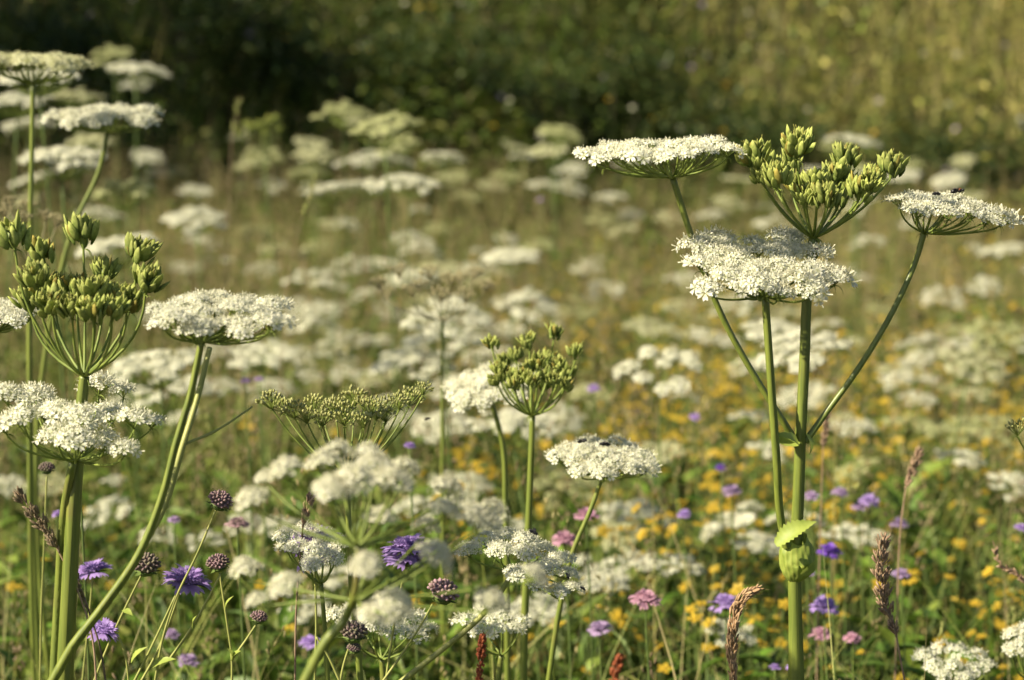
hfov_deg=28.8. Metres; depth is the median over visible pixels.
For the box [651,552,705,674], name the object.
umbel plant
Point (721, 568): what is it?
yellow flower
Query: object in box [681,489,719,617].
yellow flower
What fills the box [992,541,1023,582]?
grass spike
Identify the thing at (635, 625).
yellow flower
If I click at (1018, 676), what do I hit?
yellow flower
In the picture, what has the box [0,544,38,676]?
yellow flower
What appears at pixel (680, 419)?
yellow blossoms
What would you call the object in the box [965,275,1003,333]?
umbel plant
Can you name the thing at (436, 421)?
umbel plant
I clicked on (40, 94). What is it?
umbel plant
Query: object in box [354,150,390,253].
umbel plant
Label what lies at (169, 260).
umbel plant
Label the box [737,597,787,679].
yellow flower
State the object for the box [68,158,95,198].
umbel plant
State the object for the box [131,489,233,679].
scabious plant
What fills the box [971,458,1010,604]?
yellow flower
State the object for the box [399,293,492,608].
umbel plant
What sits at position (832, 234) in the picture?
umbel plant
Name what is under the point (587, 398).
umbel plant
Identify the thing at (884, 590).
grass spike
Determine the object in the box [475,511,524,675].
umbel plant
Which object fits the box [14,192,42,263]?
umbel plant
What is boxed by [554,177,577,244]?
umbel plant
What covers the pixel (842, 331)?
yellow flower
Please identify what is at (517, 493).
yellow flower
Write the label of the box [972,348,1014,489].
umbel plant
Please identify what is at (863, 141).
umbel plant
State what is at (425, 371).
umbel plant
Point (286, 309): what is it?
umbel plant
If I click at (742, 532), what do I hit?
yellow flower
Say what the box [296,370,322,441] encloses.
umbel plant
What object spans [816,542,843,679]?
round flower
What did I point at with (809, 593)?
yellow flower
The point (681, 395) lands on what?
umbel plant
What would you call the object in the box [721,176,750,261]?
umbel plant
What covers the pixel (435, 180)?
umbel plant
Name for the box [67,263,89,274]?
umbel plant
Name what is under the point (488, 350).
umbel plant
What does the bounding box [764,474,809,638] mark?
yellow flower
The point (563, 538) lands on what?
round flower
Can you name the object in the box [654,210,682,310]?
umbel plant
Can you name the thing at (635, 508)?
yellow flower
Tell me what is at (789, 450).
yellow flower
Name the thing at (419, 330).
umbel plant
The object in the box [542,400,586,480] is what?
umbel plant
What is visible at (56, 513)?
round flower
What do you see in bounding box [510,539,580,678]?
yellow flower
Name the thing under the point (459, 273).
umbel plant
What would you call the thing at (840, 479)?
yellow flower
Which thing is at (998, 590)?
yellow flower
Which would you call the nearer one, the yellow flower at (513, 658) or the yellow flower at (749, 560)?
the yellow flower at (513, 658)
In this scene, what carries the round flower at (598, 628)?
on the ground at (780, 52)
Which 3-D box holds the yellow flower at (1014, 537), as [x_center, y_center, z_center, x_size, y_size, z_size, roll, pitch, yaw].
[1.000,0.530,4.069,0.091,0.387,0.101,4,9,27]
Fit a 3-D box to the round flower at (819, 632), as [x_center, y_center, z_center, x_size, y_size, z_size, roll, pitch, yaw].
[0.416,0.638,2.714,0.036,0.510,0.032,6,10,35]
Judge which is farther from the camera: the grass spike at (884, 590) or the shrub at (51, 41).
the shrub at (51, 41)
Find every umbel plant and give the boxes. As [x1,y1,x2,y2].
[0,50,95,679]
[0,67,92,678]
[0,90,55,424]
[0,118,59,354]
[0,195,63,679]
[0,297,39,336]
[0,474,25,607]
[9,169,58,378]
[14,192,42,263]
[17,144,106,591]
[22,472,65,584]
[34,101,165,679]
[51,88,106,330]
[65,133,114,399]
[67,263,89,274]
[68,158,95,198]
[68,182,89,193]
[68,195,93,206]
[74,232,158,619]
[76,207,123,379]
[80,494,133,645]
[91,44,132,281]
[91,177,157,522]
[100,474,127,547]
[101,248,126,260]
[101,395,136,499]
[105,61,170,391]
[108,348,204,668]
[120,77,152,222]
[130,149,164,257]
[130,374,218,602]
[139,309,168,348]
[139,524,176,674]
[143,166,174,219]
[160,205,227,468]
[160,259,179,286]
[162,167,192,206]
[165,410,198,506]
[170,261,203,291]
[177,184,214,278]
[182,234,210,274]
[184,530,227,661]
[186,377,244,504]
[189,344,242,445]
[190,239,223,255]
[204,257,237,285]
[224,511,267,642]
[227,129,252,235]
[227,339,298,560]
[228,436,547,679]
[233,161,266,255]
[235,113,293,445]
[239,223,269,286]
[242,146,286,375]
[244,262,283,292]
[247,377,298,482]
[255,380,433,679]
[257,178,288,223]
[257,516,299,661]
[258,242,295,289]
[258,293,287,371]
[258,341,296,423]
[271,520,348,679]
[276,593,329,634]
[280,269,333,383]
[280,345,324,409]
[280,348,304,473]
[281,302,299,329]
[285,296,323,346]
[285,314,338,453]
[286,167,328,268]
[288,301,341,440]
[291,146,340,329]
[294,137,328,258]
[296,243,328,267]
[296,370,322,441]
[299,182,324,229]
[304,239,332,300]
[305,180,362,444]
[310,100,372,429]
[311,279,348,301]
[311,322,343,390]
[312,564,373,660]
[316,331,372,377]
[317,219,338,253]
[318,350,358,433]
[323,301,346,362]
[325,595,439,679]
[327,345,359,379]
[329,254,380,341]
[330,367,363,432]
[332,155,380,378]
[333,217,361,259]
[336,179,358,213]
[344,285,382,364]
[345,116,392,380]
[347,110,425,535]
[351,178,399,432]
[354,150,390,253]
[354,334,392,432]
[357,369,398,438]
[367,257,412,348]
[367,349,456,599]
[367,356,414,501]
[367,394,414,496]
[368,262,495,679]
[374,298,402,395]
[375,151,414,321]
[376,133,421,349]
[378,312,403,394]
[380,240,405,254]
[381,173,439,501]
[384,268,438,379]
[385,411,425,527]
[386,345,434,433]
[389,495,434,666]
[392,230,429,329]
[397,385,434,526]
[398,238,441,270]
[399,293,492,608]
[399,526,587,679]
[401,320,447,406]
[402,320,483,539]
[406,303,439,378]
[407,206,428,267]
[411,408,471,569]
[413,293,434,372]
[413,331,438,449]
[415,256,448,293]
[421,223,452,294]
[421,350,436,445]
[422,151,465,316]
[422,260,464,350]
[426,375,485,461]
[427,157,446,244]
[428,470,494,529]
[433,173,461,246]
[433,295,481,435]
[437,169,469,286]
[439,264,473,293]
[440,361,534,679]
[445,384,491,499]
[448,605,532,679]
[451,191,484,253]
[458,314,498,366]
[459,322,497,437]
[461,274,490,364]
[462,350,493,449]
[464,259,499,310]
[464,405,557,659]
[469,248,488,260]
[475,347,508,450]
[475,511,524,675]
[477,180,505,256]
[479,247,539,471]
[480,320,582,679]
[483,321,537,451]
[489,170,527,277]
[489,295,522,312]
[495,232,517,327]
[495,286,558,468]
[496,265,517,327]
[502,140,527,247]
[509,152,534,241]
[510,591,566,679]
[525,180,554,286]
[525,238,558,333]
[525,308,563,347]
[526,460,602,569]
[527,142,570,335]
[532,553,602,677]
[537,124,584,402]
[539,412,582,479]
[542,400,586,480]
[544,433,660,679]
[550,186,566,250]
[554,162,590,289]
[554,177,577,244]
[555,301,599,341]
[559,185,587,238]
[568,294,597,382]
[568,386,611,492]
[569,260,602,340]
[572,383,604,504]
[579,571,630,679]
[580,206,601,252]
[581,256,605,320]
[583,549,659,646]
[585,214,620,275]
[585,280,625,392]
[590,519,645,634]
[593,192,627,272]
[596,497,678,654]
[606,225,636,343]
[611,344,702,611]
[612,157,638,271]
[620,209,644,314]
[622,315,692,492]
[629,439,684,554]
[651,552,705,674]
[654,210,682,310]
[662,298,698,343]
[664,271,701,332]
[670,389,700,497]
[673,313,710,398]
[675,279,702,339]
[688,326,743,427]
[694,210,727,226]
[700,500,789,664]
[701,293,745,380]
[705,618,757,646]
[709,294,759,406]
[712,194,732,224]
[712,196,747,238]
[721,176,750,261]
[726,357,765,471]
[727,318,816,621]
[729,409,769,502]
[730,528,779,679]
[746,313,777,373]
[747,441,793,609]
[751,303,800,376]
[752,214,790,233]
[753,201,785,255]
[753,327,855,662]
[770,267,796,380]
[776,380,834,475]
[803,167,817,236]
[803,512,826,624]
[811,319,847,391]
[818,141,845,328]
[818,521,891,662]
[819,216,840,316]
[824,133,882,352]
[827,206,849,247]
[828,411,861,604]
[830,337,863,444]
[830,418,877,570]
[833,264,873,388]
[833,457,880,546]
[840,200,869,291]
[844,165,862,289]
[848,235,885,314]
[849,163,866,398]
[864,301,899,411]
[877,364,904,410]
[878,371,914,477]
[881,413,944,584]
[887,169,920,283]
[894,158,924,267]
[894,331,954,455]
[897,216,930,291]
[897,359,940,489]
[898,391,937,499]
[905,349,936,433]
[910,345,1011,627]
[910,639,997,679]
[911,421,979,623]
[921,285,963,343]
[931,171,965,277]
[933,383,961,528]
[934,323,974,408]
[934,448,986,608]
[942,333,993,419]
[949,155,976,282]
[949,412,1023,597]
[952,387,996,520]
[956,315,1023,533]
[962,192,987,270]
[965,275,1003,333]
[966,243,985,303]
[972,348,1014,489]
[976,242,1023,335]
[987,470,1023,587]
[1000,620,1023,677]
[1005,415,1023,448]
[1009,336,1023,457]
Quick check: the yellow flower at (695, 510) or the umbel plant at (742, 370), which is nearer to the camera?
the yellow flower at (695, 510)
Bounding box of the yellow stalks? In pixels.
[264,223,1023,582]
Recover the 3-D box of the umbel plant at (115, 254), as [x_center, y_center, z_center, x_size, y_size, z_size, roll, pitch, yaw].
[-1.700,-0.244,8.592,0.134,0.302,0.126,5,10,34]
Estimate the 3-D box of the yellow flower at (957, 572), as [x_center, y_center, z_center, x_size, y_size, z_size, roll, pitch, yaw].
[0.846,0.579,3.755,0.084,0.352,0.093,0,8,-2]
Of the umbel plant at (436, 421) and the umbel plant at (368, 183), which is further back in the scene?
the umbel plant at (368, 183)
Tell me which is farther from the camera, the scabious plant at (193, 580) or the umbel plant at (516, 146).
the umbel plant at (516, 146)
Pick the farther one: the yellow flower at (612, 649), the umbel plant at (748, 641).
the yellow flower at (612, 649)
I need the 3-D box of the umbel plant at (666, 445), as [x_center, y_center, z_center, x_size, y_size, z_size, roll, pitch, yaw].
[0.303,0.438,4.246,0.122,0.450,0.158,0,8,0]
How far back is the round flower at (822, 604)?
2.57 m
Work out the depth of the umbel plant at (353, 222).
8.85 m
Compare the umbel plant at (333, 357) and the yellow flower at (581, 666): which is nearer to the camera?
the yellow flower at (581, 666)
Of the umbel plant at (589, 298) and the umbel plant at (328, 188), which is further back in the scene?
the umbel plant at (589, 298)
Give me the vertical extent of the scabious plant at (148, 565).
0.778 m
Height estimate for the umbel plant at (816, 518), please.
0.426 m
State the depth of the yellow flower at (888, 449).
4.85 m
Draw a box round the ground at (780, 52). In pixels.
[0,0,1023,679]
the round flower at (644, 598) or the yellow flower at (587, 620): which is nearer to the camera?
the round flower at (644, 598)
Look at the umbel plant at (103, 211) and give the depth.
7.09 m
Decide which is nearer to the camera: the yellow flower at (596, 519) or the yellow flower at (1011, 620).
the yellow flower at (1011, 620)
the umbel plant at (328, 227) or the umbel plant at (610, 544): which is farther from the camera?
the umbel plant at (328, 227)
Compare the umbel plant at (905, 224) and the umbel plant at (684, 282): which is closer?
the umbel plant at (684, 282)
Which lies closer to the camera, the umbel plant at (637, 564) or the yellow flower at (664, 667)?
the yellow flower at (664, 667)
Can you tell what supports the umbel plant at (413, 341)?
on the ground at (780, 52)
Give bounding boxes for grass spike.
[10,482,96,679]
[78,573,105,679]
[227,96,241,509]
[279,173,317,523]
[294,491,315,679]
[475,632,487,679]
[609,650,626,679]
[723,582,768,679]
[816,414,830,679]
[869,531,904,679]
[894,445,926,679]
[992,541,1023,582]
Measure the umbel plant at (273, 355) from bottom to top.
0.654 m
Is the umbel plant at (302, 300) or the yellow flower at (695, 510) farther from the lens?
the umbel plant at (302, 300)
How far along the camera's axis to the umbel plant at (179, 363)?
3.34 m
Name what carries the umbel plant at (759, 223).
on the ground at (780, 52)
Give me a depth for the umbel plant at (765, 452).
4.29 m
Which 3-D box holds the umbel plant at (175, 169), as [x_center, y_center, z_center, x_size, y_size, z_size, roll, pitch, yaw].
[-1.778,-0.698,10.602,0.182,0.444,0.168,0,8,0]
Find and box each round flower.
[52,510,59,532]
[81,504,89,679]
[165,628,178,679]
[168,516,181,679]
[177,653,199,679]
[225,516,250,679]
[239,377,255,679]
[254,376,267,679]
[298,635,319,661]
[404,442,417,679]
[524,404,527,470]
[537,198,545,404]
[551,530,575,679]
[574,506,598,679]
[587,384,601,613]
[587,620,611,679]
[627,588,660,679]
[677,509,689,679]
[689,413,701,653]
[706,593,743,679]
[715,464,726,674]
[723,485,741,655]
[769,663,779,679]
[804,490,819,679]
[806,572,814,679]
[808,626,832,679]
[809,594,839,679]
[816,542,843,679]
[830,486,847,669]
[843,631,861,679]
[850,502,865,672]
[858,493,878,679]
[890,517,907,665]
[891,568,910,679]
[1014,523,1023,616]
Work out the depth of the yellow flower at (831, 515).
3.94 m
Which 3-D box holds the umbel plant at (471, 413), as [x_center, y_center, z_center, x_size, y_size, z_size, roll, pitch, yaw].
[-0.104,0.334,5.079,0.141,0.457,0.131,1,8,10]
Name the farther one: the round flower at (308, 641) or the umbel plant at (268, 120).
the umbel plant at (268, 120)
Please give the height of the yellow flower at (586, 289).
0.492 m
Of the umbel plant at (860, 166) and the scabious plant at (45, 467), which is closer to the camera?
the scabious plant at (45, 467)
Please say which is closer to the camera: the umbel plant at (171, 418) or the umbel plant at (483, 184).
the umbel plant at (171, 418)
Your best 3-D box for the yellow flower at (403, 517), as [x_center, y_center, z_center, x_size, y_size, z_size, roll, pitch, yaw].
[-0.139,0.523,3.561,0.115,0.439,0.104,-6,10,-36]
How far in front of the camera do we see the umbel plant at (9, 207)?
2.75 m
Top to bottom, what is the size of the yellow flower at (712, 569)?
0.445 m
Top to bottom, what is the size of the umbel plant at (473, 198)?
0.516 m
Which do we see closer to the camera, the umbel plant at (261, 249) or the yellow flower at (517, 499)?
the yellow flower at (517, 499)
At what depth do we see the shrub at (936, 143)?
11.80 m
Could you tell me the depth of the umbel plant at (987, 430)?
4.56 m
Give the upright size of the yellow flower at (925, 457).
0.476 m
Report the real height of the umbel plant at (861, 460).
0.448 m
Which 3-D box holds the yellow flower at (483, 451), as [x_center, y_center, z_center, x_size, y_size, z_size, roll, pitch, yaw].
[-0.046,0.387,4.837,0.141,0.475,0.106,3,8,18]
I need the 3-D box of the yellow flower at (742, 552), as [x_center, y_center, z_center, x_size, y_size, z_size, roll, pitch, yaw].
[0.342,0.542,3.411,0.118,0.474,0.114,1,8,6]
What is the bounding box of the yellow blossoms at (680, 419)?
[285,231,1023,497]
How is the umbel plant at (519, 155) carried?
on the ground at (780, 52)
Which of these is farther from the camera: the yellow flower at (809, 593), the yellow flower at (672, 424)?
the yellow flower at (672, 424)
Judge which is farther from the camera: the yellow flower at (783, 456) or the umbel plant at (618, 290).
the umbel plant at (618, 290)
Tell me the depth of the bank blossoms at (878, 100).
12.05 m
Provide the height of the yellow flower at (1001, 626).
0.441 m
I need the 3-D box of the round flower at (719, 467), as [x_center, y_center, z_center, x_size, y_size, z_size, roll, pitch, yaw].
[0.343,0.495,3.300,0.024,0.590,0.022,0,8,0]
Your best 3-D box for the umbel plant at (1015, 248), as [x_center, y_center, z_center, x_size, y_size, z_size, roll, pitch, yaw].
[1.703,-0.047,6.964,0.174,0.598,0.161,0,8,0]
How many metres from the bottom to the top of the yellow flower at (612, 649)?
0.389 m
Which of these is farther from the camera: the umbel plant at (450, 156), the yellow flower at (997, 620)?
the umbel plant at (450, 156)
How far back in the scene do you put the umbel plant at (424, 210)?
9.72 m
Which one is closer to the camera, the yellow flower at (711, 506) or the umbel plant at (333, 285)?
the yellow flower at (711, 506)
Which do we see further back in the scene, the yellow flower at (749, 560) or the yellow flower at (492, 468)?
the yellow flower at (492, 468)
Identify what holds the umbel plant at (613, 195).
on the ground at (780, 52)
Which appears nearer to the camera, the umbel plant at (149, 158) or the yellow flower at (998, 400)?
the yellow flower at (998, 400)
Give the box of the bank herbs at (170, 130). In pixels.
[0,0,1023,289]
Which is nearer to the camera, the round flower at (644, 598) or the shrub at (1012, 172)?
the round flower at (644, 598)
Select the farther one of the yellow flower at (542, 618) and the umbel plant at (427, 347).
the umbel plant at (427, 347)
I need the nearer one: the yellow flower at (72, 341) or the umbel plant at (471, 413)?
the umbel plant at (471, 413)
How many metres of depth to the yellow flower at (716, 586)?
3.26 m
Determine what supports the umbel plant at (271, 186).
on the ground at (780, 52)
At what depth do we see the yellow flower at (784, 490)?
3.94 m
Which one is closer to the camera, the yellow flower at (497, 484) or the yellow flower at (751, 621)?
the yellow flower at (751, 621)
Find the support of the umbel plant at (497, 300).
on the ground at (780, 52)
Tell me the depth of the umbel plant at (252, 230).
8.56 m
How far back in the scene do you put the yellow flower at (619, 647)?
3.15 m
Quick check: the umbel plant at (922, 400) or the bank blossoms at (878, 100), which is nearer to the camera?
the umbel plant at (922, 400)
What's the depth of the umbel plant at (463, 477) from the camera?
3.94 m
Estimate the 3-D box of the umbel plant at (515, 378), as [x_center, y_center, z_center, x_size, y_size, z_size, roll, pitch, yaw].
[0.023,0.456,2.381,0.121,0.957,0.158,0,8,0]
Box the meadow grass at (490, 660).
[0,102,1023,679]
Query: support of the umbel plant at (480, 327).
on the ground at (780, 52)
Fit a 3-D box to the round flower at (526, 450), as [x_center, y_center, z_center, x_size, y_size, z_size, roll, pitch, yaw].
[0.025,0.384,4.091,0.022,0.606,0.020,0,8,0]
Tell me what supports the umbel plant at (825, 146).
on the ground at (780, 52)
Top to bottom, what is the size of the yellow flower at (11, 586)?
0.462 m
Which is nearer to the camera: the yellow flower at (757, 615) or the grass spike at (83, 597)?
the grass spike at (83, 597)
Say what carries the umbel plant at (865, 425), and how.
on the ground at (780, 52)
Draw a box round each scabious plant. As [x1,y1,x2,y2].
[38,462,55,679]
[78,558,112,679]
[87,552,161,679]
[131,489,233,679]
[141,564,211,679]
[168,553,267,679]
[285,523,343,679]
[315,620,367,679]
[381,532,441,679]
[382,578,459,679]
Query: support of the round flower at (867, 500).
on the ground at (780, 52)
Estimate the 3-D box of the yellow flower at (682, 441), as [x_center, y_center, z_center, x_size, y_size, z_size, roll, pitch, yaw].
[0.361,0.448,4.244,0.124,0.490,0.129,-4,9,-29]
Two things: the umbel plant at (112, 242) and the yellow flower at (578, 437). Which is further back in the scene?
the yellow flower at (578, 437)
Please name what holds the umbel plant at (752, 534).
on the ground at (780, 52)
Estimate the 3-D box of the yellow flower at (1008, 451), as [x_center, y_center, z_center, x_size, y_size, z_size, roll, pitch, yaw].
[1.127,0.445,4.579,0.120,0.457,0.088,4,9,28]
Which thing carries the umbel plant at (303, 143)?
on the ground at (780, 52)
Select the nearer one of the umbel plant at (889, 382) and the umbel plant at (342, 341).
the umbel plant at (889, 382)
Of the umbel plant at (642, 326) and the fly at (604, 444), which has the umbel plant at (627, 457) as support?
the fly at (604, 444)
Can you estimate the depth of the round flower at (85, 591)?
2.26 m
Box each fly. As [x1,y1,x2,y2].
[577,438,587,443]
[599,441,609,446]
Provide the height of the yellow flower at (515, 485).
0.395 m
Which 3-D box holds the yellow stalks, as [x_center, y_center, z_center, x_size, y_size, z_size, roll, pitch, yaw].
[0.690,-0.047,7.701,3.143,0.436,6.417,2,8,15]
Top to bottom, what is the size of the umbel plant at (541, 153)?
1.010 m
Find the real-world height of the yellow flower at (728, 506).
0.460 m
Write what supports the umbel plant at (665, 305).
on the ground at (780, 52)
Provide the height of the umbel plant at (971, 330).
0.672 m
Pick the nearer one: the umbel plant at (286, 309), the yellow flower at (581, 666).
the yellow flower at (581, 666)
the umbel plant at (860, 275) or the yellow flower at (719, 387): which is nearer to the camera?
the yellow flower at (719, 387)
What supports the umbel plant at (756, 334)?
on the ground at (780, 52)
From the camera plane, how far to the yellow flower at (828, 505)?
3.63 m
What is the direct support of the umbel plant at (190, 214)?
on the ground at (780, 52)
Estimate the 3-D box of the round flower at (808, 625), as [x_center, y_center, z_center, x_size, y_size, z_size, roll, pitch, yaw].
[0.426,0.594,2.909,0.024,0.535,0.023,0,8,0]
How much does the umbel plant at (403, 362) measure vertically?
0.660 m
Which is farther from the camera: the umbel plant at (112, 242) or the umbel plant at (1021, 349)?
the umbel plant at (1021, 349)
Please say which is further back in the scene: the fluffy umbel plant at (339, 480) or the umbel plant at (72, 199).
the umbel plant at (72, 199)
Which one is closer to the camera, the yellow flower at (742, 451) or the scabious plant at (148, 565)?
the scabious plant at (148, 565)
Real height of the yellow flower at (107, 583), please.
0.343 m
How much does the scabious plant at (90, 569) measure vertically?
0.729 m
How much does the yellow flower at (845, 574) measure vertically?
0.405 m
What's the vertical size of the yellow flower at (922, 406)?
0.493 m
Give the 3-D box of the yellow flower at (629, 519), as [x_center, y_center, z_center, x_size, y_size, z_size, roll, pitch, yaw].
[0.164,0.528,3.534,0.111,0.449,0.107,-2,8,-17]
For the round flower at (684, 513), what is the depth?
3.08 m
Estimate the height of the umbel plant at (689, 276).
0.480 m
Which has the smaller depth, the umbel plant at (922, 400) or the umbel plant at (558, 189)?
the umbel plant at (922, 400)
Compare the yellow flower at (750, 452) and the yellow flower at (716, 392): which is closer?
the yellow flower at (750, 452)
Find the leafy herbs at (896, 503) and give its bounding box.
[0,103,1023,679]
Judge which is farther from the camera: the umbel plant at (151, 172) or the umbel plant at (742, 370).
the umbel plant at (151, 172)
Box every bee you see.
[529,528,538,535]
[950,188,963,193]
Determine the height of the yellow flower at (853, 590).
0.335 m
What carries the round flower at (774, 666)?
on the ground at (780, 52)
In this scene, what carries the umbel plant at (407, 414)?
on the ground at (780, 52)
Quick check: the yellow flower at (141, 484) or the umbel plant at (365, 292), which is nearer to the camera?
the yellow flower at (141, 484)
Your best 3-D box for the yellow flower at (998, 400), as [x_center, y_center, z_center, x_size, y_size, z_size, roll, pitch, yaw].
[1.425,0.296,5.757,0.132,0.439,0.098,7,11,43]
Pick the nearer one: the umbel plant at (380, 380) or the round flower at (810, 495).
the round flower at (810, 495)
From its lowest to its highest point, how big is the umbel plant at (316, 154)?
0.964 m
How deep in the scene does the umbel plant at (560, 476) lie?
3.95 m
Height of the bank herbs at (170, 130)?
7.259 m
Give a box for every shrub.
[0,0,156,145]
[126,0,346,142]
[310,0,566,174]
[502,15,743,210]
[677,65,845,238]
[800,83,1021,244]
[920,110,1023,241]
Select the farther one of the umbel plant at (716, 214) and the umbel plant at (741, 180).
the umbel plant at (716, 214)
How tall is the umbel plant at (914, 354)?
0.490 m
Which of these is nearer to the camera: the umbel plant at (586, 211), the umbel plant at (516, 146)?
the umbel plant at (586, 211)
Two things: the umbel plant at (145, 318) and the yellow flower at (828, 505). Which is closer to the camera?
the yellow flower at (828, 505)
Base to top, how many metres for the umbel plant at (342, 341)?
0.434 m
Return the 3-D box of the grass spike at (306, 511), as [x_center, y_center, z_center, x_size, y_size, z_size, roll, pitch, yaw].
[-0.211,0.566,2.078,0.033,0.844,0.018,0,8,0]
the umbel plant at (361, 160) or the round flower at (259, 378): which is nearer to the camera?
the round flower at (259, 378)
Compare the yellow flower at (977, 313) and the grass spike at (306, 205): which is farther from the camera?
the yellow flower at (977, 313)
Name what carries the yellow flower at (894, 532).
on the ground at (780, 52)
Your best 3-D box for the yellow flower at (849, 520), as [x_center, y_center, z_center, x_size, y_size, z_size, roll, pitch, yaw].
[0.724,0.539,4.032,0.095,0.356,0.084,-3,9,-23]
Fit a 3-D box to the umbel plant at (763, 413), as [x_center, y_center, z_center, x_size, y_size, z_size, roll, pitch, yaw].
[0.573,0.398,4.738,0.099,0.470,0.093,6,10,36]
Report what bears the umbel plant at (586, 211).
on the ground at (780, 52)
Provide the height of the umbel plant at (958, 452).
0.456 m
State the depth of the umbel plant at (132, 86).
9.87 m
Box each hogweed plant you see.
[0,210,168,679]
[48,288,298,679]
[571,124,1023,679]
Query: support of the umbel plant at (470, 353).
on the ground at (780, 52)
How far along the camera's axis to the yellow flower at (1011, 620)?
3.54 m
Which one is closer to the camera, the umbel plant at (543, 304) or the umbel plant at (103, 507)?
the umbel plant at (103, 507)
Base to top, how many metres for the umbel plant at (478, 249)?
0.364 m
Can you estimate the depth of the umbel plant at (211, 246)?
8.98 m
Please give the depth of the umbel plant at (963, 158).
10.55 m
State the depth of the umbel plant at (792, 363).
3.32 m
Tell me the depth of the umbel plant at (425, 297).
7.03 m
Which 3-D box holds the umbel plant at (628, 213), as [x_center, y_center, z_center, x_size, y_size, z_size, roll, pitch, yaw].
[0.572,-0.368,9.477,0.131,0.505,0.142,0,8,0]
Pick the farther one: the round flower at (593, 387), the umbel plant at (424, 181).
the umbel plant at (424, 181)
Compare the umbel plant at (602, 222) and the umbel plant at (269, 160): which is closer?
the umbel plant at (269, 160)
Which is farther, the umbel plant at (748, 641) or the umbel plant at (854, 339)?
the umbel plant at (854, 339)
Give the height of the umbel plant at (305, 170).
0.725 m
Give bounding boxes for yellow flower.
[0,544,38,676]
[0,558,51,671]
[55,445,100,531]
[60,318,90,396]
[96,581,127,667]
[108,523,167,618]
[123,462,150,529]
[239,414,260,554]
[252,326,279,406]
[254,579,324,676]
[334,395,377,548]
[398,513,469,679]
[409,470,467,649]
[411,593,431,679]
[419,469,462,536]
[421,603,451,679]
[444,521,491,666]
[448,436,488,563]
[455,452,477,556]
[462,458,496,624]
[467,408,522,567]
[471,403,498,467]
[476,443,528,556]
[477,418,525,555]
[485,446,541,516]
[488,639,529,679]
[494,470,513,566]
[496,468,526,559]
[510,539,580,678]
[512,482,561,594]
[514,543,574,665]
[515,502,553,647]
[516,550,572,679]
[518,439,560,556]
[528,612,590,679]
[543,443,585,621]
[549,603,605,679]
[562,412,590,493]
[564,433,614,569]
[566,642,604,676]
[571,524,637,678]
[577,489,617,648]
[579,288,596,365]
[579,460,624,563]
[583,518,635,659]
[587,348,606,419]
[592,573,633,666]
[593,531,636,655]
[598,626,653,678]
[601,527,655,675]
[603,564,640,643]
[610,618,649,679]
[611,390,643,484]
[611,571,662,678]
[616,618,671,679]
[617,383,647,434]
[623,641,659,679]
[626,536,674,654]
[628,427,662,492]
[628,579,657,646]
[632,503,698,679]
[632,529,658,654]
[633,515,675,658]
[646,484,685,630]
[652,435,698,626]
[652,504,688,640]
[655,389,705,469]
[656,518,694,600]
[660,394,670,432]
[661,467,696,627]
[662,499,726,676]
[664,509,707,668]
[680,502,729,612]
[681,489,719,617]
[683,383,722,483]
[684,471,727,679]
[685,600,721,679]
[686,522,747,673]
[690,448,728,511]
[694,479,739,606]
[702,494,751,659]
[702,640,746,674]
[703,378,736,484]
[705,449,755,585]
[706,521,735,672]
[706,570,758,674]
[708,543,737,673]
[709,545,772,677]
[709,567,767,674]
[711,428,741,491]
[718,529,762,646]
[719,575,758,670]
[720,561,759,668]
[721,557,785,664]
[725,366,749,462]
[725,524,770,645]
[726,449,759,506]
[728,407,760,500]
[728,592,778,674]
[730,582,787,679]
[733,379,776,491]
[733,597,787,679]
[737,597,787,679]
[738,553,784,679]
[746,487,787,617]
[747,488,781,607]
[748,414,792,605]
[751,479,803,626]
[753,473,772,582]
[754,458,781,531]
[756,429,808,596]
[756,445,809,649]
[762,422,807,530]
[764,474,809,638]
[768,614,831,679]
[770,617,808,676]
[778,614,823,668]
[783,494,838,645]
[788,448,819,512]
[788,488,850,596]
[802,592,821,646]
[803,601,848,679]
[804,560,853,679]
[805,452,836,544]
[805,458,831,540]
[807,592,859,679]
[808,501,843,601]
[812,356,848,447]
[814,296,842,364]
[816,324,852,441]
[818,521,866,664]
[820,463,865,572]
[827,454,859,540]
[827,503,900,666]
[828,498,842,606]
[837,533,868,651]
[838,470,888,606]
[840,543,863,614]
[841,452,890,538]
[846,465,899,615]
[846,519,890,657]
[852,560,893,658]
[854,411,898,507]
[854,522,903,662]
[855,577,919,679]
[860,436,896,521]
[861,314,887,425]
[873,405,927,512]
[878,541,925,632]
[882,519,910,625]
[894,413,929,496]
[901,456,943,612]
[907,547,985,675]
[916,384,934,509]
[916,589,959,661]
[928,437,955,543]
[932,432,956,565]
[933,636,1004,679]
[934,445,977,545]
[935,539,981,650]
[935,561,983,665]
[941,465,975,588]
[941,629,987,679]
[944,574,1000,679]
[948,553,986,664]
[949,501,1001,644]
[952,597,992,673]
[961,249,983,301]
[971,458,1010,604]
[973,296,1005,379]
[973,632,1015,677]
[980,453,1023,611]
[981,436,1023,605]
[981,438,1023,575]
[982,566,1023,673]
[983,637,1017,665]
[984,368,1022,471]
[984,509,1019,625]
[992,579,1022,665]
[993,597,1021,661]
[995,602,1022,675]
[995,631,1020,678]
[997,608,1022,679]
[1003,586,1023,663]
[1004,453,1023,598]
[1007,555,1022,620]
[1011,623,1023,679]
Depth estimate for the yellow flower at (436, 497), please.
3.61 m
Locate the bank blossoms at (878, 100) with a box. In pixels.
[71,0,1023,190]
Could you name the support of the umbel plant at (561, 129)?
on the ground at (780, 52)

